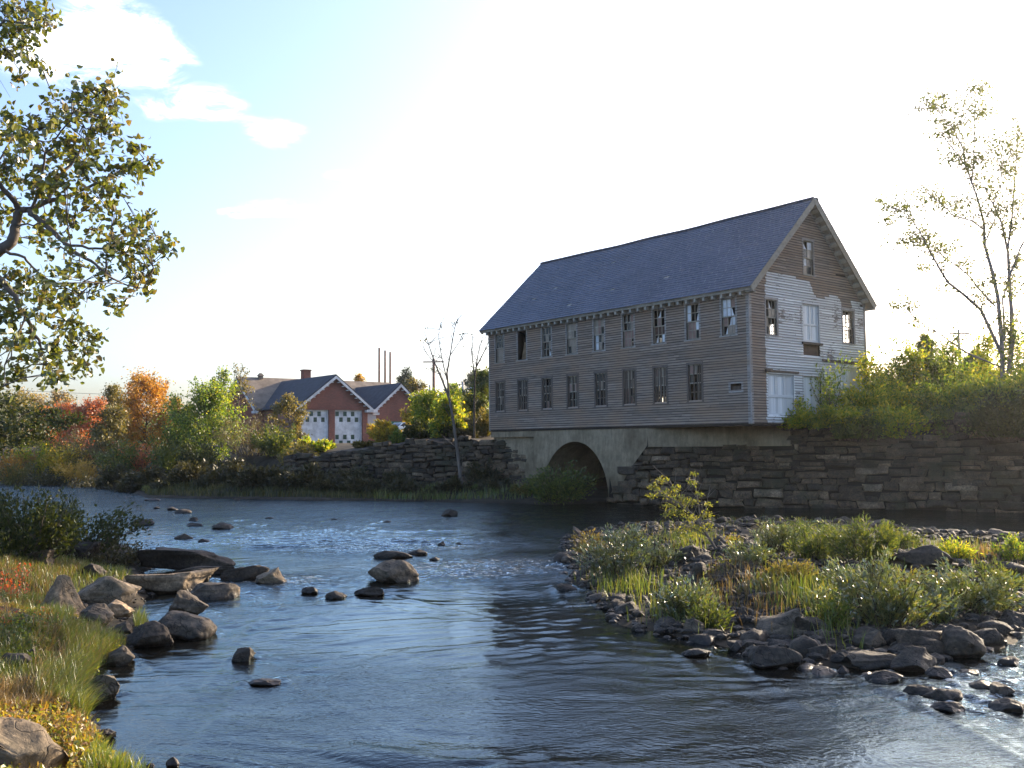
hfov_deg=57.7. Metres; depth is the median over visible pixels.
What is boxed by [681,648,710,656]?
rock
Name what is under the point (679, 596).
shrub
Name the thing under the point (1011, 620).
cobble
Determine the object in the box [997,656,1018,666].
rock
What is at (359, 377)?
tree
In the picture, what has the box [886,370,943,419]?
bush
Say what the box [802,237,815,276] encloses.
window
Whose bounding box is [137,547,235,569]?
rock slab
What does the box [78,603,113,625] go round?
rock
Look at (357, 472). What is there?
bush
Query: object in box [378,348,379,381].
utility pole
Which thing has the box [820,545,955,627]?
shrub
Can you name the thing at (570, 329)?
window
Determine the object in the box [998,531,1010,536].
cobble
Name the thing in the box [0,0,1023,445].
sky
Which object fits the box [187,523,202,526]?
rock
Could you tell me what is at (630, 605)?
cobble
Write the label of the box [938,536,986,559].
shrub
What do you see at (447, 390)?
bare sapling
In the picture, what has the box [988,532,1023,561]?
shrub
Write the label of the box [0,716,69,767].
boulder
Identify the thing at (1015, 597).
cobble
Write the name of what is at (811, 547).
shrub
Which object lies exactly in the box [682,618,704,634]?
rock
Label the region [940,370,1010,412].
bush
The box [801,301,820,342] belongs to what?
loft door
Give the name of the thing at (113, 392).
tree
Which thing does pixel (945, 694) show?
rock
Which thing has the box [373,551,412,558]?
rock
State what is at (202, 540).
rock
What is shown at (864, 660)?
rock slab
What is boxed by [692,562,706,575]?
cobble
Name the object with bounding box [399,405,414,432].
tree
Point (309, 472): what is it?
bush
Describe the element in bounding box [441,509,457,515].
rock
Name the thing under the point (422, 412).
tree
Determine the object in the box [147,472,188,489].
bush
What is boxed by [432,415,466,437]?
bush
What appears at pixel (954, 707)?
rock
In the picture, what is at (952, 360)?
young tree
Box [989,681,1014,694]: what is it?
rock
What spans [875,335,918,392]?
young tree
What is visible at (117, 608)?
rock
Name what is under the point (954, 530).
cobble
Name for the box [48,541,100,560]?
rock slab
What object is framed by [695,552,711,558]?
cobble
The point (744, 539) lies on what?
cobble
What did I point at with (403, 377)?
pine tree
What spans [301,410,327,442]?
garage door
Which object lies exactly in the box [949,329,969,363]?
utility pole
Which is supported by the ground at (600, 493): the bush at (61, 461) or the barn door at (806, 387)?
the bush at (61, 461)
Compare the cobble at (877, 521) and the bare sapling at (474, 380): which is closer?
the cobble at (877, 521)
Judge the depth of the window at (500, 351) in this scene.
53.08 m
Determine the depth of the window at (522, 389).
51.31 m
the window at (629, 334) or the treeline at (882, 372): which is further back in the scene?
the treeline at (882, 372)
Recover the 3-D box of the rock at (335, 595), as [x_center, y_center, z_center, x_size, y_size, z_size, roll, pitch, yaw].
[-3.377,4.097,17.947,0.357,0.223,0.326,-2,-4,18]
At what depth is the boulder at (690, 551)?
19.91 m
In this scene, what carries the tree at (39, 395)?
on the ground at (600, 493)
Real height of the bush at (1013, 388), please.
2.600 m
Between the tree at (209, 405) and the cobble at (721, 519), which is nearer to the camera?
the cobble at (721, 519)
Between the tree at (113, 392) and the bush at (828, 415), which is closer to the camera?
the bush at (828, 415)
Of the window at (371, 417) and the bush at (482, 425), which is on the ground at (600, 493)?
the bush at (482, 425)
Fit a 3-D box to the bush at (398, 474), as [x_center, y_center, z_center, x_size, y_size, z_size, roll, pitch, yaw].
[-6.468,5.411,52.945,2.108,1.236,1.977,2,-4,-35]
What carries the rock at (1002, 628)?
on the water
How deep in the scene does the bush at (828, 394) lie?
41.92 m
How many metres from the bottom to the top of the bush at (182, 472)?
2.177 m
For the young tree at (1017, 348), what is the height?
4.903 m
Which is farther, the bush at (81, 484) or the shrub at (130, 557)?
the bush at (81, 484)
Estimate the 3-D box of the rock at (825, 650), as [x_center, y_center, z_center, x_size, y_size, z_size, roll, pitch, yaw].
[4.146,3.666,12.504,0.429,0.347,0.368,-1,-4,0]
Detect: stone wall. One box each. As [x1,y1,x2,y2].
[283,435,526,485]
[606,412,1023,512]
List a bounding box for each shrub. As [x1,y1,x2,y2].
[0,474,89,559]
[0,479,153,558]
[56,531,158,567]
[568,528,608,552]
[570,522,657,578]
[600,524,649,552]
[633,530,685,566]
[649,571,722,617]
[682,594,734,629]
[705,556,733,573]
[722,538,779,565]
[734,567,786,592]
[748,517,813,551]
[750,556,820,583]
[779,516,818,539]
[782,521,841,560]
[792,578,842,610]
[805,589,858,627]
[806,518,853,543]
[817,510,903,563]
[818,555,879,589]
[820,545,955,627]
[877,523,927,549]
[892,564,940,594]
[899,581,970,624]
[914,553,1023,614]
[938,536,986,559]
[964,555,1023,588]
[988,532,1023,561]
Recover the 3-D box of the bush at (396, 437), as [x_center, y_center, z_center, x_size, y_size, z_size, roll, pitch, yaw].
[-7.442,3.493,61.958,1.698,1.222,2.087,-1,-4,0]
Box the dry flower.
[723,529,743,550]
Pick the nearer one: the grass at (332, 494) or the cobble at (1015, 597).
the cobble at (1015, 597)
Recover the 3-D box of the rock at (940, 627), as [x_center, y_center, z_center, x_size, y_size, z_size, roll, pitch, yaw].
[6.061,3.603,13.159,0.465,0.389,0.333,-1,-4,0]
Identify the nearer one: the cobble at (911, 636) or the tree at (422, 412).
the cobble at (911, 636)
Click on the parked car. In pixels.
(400, 425)
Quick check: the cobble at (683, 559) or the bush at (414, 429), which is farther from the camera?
the bush at (414, 429)
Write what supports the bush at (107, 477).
on the ground at (600, 493)
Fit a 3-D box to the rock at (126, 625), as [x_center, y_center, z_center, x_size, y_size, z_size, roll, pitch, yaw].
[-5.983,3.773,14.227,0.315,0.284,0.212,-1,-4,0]
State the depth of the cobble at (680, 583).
17.24 m
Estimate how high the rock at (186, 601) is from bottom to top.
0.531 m
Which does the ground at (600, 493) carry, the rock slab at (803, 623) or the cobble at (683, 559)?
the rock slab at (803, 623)
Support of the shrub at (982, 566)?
on the ground at (600, 493)
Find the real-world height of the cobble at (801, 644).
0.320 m
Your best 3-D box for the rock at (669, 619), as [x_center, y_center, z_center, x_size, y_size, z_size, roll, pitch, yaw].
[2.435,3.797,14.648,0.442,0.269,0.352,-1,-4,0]
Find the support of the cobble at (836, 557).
on the gravel at (896, 648)
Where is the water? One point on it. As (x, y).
(486, 643)
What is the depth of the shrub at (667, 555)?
19.99 m
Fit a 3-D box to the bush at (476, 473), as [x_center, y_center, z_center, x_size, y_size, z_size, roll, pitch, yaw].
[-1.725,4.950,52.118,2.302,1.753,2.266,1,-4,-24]
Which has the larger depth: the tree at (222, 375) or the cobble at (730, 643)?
the tree at (222, 375)
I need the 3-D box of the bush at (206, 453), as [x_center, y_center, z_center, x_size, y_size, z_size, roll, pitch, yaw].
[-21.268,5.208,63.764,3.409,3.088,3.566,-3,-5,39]
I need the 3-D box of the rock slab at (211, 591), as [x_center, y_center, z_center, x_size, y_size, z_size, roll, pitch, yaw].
[-5.904,4.117,18.203,1.153,0.448,0.719,-1,-4,0]
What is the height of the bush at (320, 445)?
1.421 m
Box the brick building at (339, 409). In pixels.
[221,369,413,444]
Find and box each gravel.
[3,544,154,751]
[554,516,1023,672]
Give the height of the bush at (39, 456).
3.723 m
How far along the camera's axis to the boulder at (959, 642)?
12.54 m
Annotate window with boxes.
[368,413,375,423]
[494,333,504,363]
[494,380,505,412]
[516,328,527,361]
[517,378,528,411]
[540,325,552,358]
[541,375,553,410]
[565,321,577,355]
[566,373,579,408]
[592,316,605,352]
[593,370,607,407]
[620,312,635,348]
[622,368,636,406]
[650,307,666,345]
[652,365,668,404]
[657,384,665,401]
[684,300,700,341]
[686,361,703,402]
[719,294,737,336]
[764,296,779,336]
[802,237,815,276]
[841,307,856,344]
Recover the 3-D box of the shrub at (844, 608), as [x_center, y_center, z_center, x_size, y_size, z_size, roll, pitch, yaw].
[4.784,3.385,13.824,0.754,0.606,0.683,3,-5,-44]
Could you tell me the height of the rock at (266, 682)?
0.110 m
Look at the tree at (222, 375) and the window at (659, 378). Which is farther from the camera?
the tree at (222, 375)
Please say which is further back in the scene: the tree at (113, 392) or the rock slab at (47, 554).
the tree at (113, 392)
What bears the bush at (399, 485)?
on the ground at (600, 493)
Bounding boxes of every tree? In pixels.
[0,0,184,402]
[0,382,46,450]
[0,390,94,460]
[18,386,48,430]
[30,399,89,452]
[34,388,76,433]
[56,394,109,459]
[87,404,133,462]
[98,381,140,447]
[119,366,177,455]
[153,375,248,465]
[157,399,183,429]
[160,401,201,456]
[206,365,237,462]
[227,361,255,454]
[266,392,312,442]
[353,373,365,381]
[395,366,413,394]
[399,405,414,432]
[404,376,427,396]
[405,385,470,431]
[426,394,467,437]
[436,381,461,419]
[456,392,488,415]
[457,370,473,393]
[458,366,488,427]
[850,347,895,396]
[862,78,1023,386]
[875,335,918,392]
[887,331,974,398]
[889,335,930,391]
[930,334,980,395]
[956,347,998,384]
[961,327,1010,386]
[987,319,1023,384]
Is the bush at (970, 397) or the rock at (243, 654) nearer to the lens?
the rock at (243, 654)
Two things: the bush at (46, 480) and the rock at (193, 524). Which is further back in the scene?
the bush at (46, 480)
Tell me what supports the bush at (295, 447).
on the ground at (600, 493)
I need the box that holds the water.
[0,483,1023,767]
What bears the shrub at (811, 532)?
on the ground at (600, 493)
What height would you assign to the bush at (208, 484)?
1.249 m
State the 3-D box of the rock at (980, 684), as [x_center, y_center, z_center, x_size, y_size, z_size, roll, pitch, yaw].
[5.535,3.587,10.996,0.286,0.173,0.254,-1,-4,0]
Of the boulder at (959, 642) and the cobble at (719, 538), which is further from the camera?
the cobble at (719, 538)
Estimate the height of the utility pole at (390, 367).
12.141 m
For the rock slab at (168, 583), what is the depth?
18.67 m
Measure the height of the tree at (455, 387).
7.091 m
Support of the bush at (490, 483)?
on the ground at (600, 493)
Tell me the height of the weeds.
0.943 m
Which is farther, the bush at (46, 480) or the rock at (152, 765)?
the bush at (46, 480)
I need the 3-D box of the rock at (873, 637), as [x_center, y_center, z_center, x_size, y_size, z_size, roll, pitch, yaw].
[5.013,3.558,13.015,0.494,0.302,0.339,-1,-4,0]
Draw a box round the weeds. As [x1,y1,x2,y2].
[0,561,126,767]
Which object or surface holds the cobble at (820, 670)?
on the gravel at (896, 648)
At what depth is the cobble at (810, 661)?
12.22 m
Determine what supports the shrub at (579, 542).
on the ground at (600, 493)
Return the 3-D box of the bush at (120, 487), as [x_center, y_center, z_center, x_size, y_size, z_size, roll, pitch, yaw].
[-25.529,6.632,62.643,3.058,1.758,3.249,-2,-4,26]
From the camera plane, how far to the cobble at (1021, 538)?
20.81 m
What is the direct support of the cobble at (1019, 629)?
on the gravel at (896, 648)
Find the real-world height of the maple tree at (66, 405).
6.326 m
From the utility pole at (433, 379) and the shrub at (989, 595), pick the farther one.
the utility pole at (433, 379)
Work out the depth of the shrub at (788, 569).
16.44 m
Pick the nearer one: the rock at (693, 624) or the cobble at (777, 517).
the rock at (693, 624)
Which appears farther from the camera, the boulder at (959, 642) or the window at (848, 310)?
the window at (848, 310)
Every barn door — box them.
[766,372,795,415]
[802,374,822,412]
[834,365,860,409]
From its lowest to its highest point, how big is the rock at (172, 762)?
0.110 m
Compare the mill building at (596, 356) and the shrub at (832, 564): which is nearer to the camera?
the shrub at (832, 564)
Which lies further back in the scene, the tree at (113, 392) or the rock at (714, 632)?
the tree at (113, 392)
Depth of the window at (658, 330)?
43.64 m
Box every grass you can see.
[4,469,544,499]
[574,513,1022,649]
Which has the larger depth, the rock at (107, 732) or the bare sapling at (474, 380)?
the bare sapling at (474, 380)
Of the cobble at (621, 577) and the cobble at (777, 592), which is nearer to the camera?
the cobble at (777, 592)
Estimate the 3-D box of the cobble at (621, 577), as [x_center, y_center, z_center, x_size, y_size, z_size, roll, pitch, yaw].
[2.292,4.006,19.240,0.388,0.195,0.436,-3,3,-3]
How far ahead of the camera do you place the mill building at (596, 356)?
44.14 m
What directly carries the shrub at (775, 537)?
on the ground at (600, 493)
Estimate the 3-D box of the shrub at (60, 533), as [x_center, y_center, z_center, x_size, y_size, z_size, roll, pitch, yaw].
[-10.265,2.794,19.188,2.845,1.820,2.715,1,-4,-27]
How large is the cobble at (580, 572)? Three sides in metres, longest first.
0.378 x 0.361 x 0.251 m
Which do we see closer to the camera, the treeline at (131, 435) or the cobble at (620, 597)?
the cobble at (620, 597)
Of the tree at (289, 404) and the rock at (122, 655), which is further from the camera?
the tree at (289, 404)
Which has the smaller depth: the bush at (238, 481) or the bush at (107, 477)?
the bush at (238, 481)
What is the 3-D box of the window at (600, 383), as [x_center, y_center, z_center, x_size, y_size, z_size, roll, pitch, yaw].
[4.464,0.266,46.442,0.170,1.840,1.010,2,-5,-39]
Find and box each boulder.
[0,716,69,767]
[40,574,84,613]
[77,576,141,604]
[125,620,173,647]
[158,610,216,640]
[368,559,418,582]
[677,545,703,558]
[748,645,801,668]
[888,544,953,568]
[890,646,936,671]
[941,624,985,657]
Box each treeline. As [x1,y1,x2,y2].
[0,401,488,446]
[868,360,1019,391]
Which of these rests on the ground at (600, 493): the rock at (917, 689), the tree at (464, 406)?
the tree at (464, 406)
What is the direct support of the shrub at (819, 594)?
on the ground at (600, 493)
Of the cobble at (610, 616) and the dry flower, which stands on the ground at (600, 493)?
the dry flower
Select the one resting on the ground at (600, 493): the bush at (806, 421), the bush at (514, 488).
the bush at (514, 488)
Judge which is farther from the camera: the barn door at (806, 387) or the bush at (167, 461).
the bush at (167, 461)
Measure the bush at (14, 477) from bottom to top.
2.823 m
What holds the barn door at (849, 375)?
in the mill building at (596, 356)
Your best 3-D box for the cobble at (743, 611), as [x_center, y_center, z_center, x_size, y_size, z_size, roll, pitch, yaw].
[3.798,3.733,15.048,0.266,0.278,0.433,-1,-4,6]
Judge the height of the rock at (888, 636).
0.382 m
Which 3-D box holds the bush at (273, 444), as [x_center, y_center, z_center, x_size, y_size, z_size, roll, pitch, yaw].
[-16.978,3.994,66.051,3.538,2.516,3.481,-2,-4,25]
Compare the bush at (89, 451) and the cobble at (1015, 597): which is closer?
the cobble at (1015, 597)
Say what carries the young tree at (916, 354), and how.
on the ground at (600, 493)
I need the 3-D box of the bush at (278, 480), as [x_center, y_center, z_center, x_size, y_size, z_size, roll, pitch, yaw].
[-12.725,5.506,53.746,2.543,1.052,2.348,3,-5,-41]
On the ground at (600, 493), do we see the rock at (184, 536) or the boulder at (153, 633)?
the boulder at (153, 633)
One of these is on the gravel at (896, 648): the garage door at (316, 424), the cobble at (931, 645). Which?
the cobble at (931, 645)
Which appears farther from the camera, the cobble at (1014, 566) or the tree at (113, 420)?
the tree at (113, 420)
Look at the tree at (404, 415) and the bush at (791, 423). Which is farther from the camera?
the tree at (404, 415)
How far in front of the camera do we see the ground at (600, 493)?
22.42 m
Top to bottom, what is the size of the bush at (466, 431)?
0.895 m
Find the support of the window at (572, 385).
in the mill building at (596, 356)
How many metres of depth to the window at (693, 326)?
42.09 m
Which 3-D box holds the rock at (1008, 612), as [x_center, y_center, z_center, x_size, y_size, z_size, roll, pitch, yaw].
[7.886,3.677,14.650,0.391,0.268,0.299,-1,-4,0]
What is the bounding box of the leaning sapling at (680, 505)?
[644,466,727,549]
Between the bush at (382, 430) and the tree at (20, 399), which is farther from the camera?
the tree at (20, 399)
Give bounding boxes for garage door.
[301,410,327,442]
[335,410,361,442]
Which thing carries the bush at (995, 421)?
on the stone wall at (959, 471)
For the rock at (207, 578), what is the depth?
20.32 m
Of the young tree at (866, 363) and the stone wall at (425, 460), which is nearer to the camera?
the young tree at (866, 363)
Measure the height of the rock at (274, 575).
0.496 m
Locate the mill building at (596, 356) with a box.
[479,196,876,496]
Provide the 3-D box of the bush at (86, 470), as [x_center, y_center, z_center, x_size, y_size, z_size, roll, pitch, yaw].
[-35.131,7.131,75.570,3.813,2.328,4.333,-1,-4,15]
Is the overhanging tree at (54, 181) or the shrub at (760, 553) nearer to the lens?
the overhanging tree at (54, 181)
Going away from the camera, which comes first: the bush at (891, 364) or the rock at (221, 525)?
the rock at (221, 525)
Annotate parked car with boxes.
[393,422,405,431]
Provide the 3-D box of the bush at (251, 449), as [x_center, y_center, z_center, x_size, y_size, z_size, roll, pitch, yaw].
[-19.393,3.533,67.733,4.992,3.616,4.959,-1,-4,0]
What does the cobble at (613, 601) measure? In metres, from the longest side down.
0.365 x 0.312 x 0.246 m
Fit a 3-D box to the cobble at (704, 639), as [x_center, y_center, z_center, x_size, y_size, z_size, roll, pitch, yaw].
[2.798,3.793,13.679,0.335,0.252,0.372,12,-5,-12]
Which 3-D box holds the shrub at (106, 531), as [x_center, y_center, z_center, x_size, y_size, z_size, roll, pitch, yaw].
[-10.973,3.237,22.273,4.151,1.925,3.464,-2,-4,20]
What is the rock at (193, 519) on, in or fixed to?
on the water
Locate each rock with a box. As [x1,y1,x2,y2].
[0,653,31,666]
[13,614,38,627]
[74,563,106,577]
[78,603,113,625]
[91,675,119,700]
[95,728,116,740]
[106,645,134,665]
[107,599,134,617]
[110,621,132,633]
[131,519,154,524]
[144,498,160,500]
[146,763,154,767]
[166,757,178,767]
[169,590,208,614]
[173,533,192,538]
[174,509,191,513]
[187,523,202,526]
[189,517,197,520]
[192,568,210,581]
[198,539,209,542]
[211,522,233,528]
[231,647,255,661]
[248,678,280,685]
[255,567,285,583]
[301,587,317,594]
[325,591,346,598]
[354,586,383,595]
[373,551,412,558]
[408,549,426,554]
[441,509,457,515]
[557,584,576,590]
[654,616,677,629]
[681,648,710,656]
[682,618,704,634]
[702,629,728,637]
[807,644,835,659]
[837,648,849,653]
[852,626,885,648]
[864,670,902,683]
[881,628,896,645]
[903,684,935,694]
[922,688,962,699]
[925,666,952,678]
[930,702,965,712]
[933,624,946,630]
[959,669,978,674]
[968,680,990,688]
[973,628,1004,645]
[977,620,1013,634]
[988,697,1023,712]
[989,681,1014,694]
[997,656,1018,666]
[999,609,1023,622]
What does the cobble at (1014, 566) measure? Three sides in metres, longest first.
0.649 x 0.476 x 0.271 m
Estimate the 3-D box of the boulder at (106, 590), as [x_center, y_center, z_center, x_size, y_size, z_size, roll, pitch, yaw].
[-7.365,3.816,17.006,1.067,0.617,0.835,-1,-4,0]
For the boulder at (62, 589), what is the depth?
15.46 m
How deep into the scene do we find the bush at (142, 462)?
76.29 m
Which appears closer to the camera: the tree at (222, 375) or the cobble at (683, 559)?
the cobble at (683, 559)
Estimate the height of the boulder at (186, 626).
0.553 m
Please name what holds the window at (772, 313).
in the mill building at (596, 356)
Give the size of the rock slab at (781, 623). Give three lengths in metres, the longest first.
0.928 x 0.630 x 0.478 m
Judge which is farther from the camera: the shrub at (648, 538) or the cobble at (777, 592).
the shrub at (648, 538)
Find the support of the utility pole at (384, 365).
on the ground at (600, 493)
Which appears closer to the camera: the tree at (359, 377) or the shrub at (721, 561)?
the shrub at (721, 561)
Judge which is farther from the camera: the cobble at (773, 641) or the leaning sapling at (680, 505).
the leaning sapling at (680, 505)
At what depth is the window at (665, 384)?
55.28 m
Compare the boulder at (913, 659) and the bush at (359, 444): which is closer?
the boulder at (913, 659)
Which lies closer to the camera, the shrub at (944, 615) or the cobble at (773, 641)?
the cobble at (773, 641)
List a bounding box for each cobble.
[553,552,569,561]
[573,526,580,534]
[577,568,589,577]
[588,592,605,601]
[605,613,622,619]
[607,599,624,608]
[608,594,625,602]
[614,573,630,580]
[615,601,637,611]
[668,561,677,567]
[670,582,691,589]
[680,557,690,561]
[688,633,714,644]
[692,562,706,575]
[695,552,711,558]
[712,575,723,580]
[713,536,731,543]
[714,517,727,522]
[726,640,742,647]
[733,535,746,541]
[736,556,759,568]
[737,543,747,550]
[738,606,752,615]
[740,628,766,641]
[763,559,778,567]
[766,638,788,645]
[773,515,782,520]
[774,591,785,598]
[789,635,818,656]
[796,663,814,671]
[806,659,814,663]
[811,665,837,675]
[825,556,844,563]
[833,518,843,522]
[840,516,851,522]
[872,519,890,524]
[893,628,941,643]
[912,636,944,654]
[924,528,933,534]
[948,528,959,532]
[987,528,1001,534]
[994,561,1023,574]
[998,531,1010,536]
[1001,616,1021,626]
[1004,592,1021,603]
[1005,588,1023,596]
[1013,559,1023,564]
[1014,535,1023,543]
[1014,627,1023,635]
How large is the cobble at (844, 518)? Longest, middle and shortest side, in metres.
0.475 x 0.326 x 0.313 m
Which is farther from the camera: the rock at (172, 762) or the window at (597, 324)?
the window at (597, 324)
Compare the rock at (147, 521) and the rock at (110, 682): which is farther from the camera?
the rock at (147, 521)
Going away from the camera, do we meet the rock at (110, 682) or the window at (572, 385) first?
the rock at (110, 682)
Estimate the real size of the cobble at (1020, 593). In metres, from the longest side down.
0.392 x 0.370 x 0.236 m
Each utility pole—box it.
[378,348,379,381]
[384,350,385,381]
[389,352,390,383]
[423,358,443,421]
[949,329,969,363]
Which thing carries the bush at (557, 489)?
on the ground at (600, 493)
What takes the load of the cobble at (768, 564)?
on the gravel at (896, 648)
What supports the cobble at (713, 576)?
on the ground at (600, 493)
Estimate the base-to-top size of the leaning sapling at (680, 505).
2.244 m
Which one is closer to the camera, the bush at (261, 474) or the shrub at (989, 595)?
the shrub at (989, 595)
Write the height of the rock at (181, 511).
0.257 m
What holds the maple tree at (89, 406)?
on the ground at (600, 493)
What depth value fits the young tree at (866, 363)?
43.46 m
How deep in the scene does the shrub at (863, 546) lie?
18.14 m
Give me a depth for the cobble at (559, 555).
22.85 m
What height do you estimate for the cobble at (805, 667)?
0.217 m
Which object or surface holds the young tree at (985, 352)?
on the ground at (600, 493)
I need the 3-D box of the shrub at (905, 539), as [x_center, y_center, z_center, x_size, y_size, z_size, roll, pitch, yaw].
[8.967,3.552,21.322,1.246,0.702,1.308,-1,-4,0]
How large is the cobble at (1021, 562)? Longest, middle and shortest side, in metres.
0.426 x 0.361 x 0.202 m
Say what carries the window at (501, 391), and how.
in the mill building at (596, 356)
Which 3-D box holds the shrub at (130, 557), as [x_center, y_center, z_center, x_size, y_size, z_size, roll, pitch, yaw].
[-9.531,3.962,22.141,2.330,0.912,2.262,-1,-4,0]
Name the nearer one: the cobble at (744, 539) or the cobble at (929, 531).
the cobble at (744, 539)
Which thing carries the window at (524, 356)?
in the mill building at (596, 356)
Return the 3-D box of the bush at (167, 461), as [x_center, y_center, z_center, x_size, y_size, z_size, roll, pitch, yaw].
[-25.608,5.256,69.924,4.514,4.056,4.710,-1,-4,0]
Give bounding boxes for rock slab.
[15,549,54,568]
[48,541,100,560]
[125,567,218,593]
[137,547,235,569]
[172,566,233,573]
[190,582,239,599]
[220,565,269,580]
[756,608,806,637]
[794,616,830,630]
[847,649,895,669]
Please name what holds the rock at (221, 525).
on the water
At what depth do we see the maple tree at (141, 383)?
87.51 m
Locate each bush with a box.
[0,448,38,481]
[0,458,51,484]
[8,441,60,476]
[14,466,72,485]
[29,433,85,462]
[35,441,88,482]
[49,458,110,483]
[52,423,138,469]
[65,473,111,487]
[87,438,143,473]
[94,462,136,487]
[105,470,139,491]
[115,442,154,472]
[121,463,169,489]
[138,427,194,474]
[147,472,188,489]
[167,456,218,485]
[173,438,231,473]
[192,471,227,488]
[202,455,256,482]
[209,408,276,456]
[225,466,267,487]
[238,463,294,488]
[250,423,299,457]
[267,471,302,487]
[276,441,320,466]
[282,460,334,488]
[292,433,335,452]
[326,481,345,491]
[331,463,377,483]
[351,439,375,447]
[366,416,401,442]
[381,469,416,485]
[385,476,426,493]
[388,428,405,443]
[402,419,431,438]
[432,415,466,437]
[432,474,474,492]
[448,427,478,437]
[462,457,506,483]
[463,407,490,436]
[475,476,514,491]
[510,482,537,494]
[518,458,602,504]
[776,412,803,430]
[787,395,821,430]
[807,400,864,430]
[808,351,860,411]
[826,407,889,441]
[838,378,908,419]
[862,398,941,438]
[866,337,912,392]
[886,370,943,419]
[902,374,968,420]
[920,393,979,439]
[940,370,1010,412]
[958,383,1023,440]
[965,364,1023,414]
[1004,342,1023,393]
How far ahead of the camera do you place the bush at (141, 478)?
61.14 m
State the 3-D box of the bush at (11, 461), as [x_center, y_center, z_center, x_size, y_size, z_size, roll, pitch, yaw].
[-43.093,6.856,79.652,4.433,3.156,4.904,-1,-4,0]
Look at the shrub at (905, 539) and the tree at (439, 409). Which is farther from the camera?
the tree at (439, 409)
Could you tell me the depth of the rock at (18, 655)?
11.77 m
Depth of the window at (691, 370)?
41.80 m
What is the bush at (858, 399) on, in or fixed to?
on the ground at (600, 493)
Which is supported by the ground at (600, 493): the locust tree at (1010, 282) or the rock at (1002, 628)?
the locust tree at (1010, 282)
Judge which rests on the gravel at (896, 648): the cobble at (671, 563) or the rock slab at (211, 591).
the cobble at (671, 563)
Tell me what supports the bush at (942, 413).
on the ground at (600, 493)
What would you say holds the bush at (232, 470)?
on the ground at (600, 493)
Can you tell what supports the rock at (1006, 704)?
on the water
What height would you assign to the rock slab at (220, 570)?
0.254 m
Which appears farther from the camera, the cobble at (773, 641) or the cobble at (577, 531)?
the cobble at (577, 531)
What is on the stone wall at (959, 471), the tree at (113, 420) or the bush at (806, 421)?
the bush at (806, 421)
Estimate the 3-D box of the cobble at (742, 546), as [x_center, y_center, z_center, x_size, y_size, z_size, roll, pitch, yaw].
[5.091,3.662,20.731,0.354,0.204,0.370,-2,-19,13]
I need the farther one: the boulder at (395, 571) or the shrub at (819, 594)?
the boulder at (395, 571)
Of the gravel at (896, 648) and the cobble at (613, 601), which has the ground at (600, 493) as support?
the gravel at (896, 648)
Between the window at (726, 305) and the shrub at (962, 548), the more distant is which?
the window at (726, 305)
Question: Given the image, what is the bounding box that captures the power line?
[4,389,194,396]
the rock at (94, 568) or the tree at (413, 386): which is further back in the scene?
the tree at (413, 386)
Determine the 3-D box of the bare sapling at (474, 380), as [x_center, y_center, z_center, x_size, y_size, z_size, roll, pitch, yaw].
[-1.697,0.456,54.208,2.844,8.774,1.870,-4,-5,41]
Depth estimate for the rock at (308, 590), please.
18.43 m
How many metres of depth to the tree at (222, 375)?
72.68 m
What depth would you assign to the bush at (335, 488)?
51.66 m
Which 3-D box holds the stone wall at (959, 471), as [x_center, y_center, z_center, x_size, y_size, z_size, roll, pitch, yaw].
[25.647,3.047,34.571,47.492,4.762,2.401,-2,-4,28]
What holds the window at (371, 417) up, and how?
in the brick building at (339, 409)
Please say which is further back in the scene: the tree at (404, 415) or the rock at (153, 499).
the tree at (404, 415)
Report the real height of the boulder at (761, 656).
0.410 m
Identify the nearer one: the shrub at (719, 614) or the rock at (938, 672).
the rock at (938, 672)
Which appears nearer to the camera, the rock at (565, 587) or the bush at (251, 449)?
the rock at (565, 587)
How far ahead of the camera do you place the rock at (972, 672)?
11.63 m
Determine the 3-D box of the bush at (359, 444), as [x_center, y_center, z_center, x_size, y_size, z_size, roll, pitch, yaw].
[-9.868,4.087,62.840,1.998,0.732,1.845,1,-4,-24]
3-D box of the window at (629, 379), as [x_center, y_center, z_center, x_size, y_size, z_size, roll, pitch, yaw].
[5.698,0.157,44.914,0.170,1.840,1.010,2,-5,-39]
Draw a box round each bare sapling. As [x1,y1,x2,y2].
[416,308,473,483]
[455,319,488,438]
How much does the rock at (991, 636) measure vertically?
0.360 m
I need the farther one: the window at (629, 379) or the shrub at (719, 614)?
the window at (629, 379)
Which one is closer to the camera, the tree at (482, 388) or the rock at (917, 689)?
the rock at (917, 689)
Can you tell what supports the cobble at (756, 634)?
on the gravel at (896, 648)
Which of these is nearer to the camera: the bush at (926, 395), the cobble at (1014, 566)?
the cobble at (1014, 566)
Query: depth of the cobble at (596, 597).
17.26 m
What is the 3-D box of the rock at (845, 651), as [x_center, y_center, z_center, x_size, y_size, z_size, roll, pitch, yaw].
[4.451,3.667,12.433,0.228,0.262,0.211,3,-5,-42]
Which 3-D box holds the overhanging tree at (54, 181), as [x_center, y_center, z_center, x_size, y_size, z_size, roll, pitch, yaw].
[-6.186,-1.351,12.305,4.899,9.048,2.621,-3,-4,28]
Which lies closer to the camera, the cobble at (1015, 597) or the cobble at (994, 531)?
the cobble at (1015, 597)
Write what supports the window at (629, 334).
in the mill building at (596, 356)
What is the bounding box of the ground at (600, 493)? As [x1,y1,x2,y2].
[0,419,1023,767]
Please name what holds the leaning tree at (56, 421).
on the ground at (600, 493)
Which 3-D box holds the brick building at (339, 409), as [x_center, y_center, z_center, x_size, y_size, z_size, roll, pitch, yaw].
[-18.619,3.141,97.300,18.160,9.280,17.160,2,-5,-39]

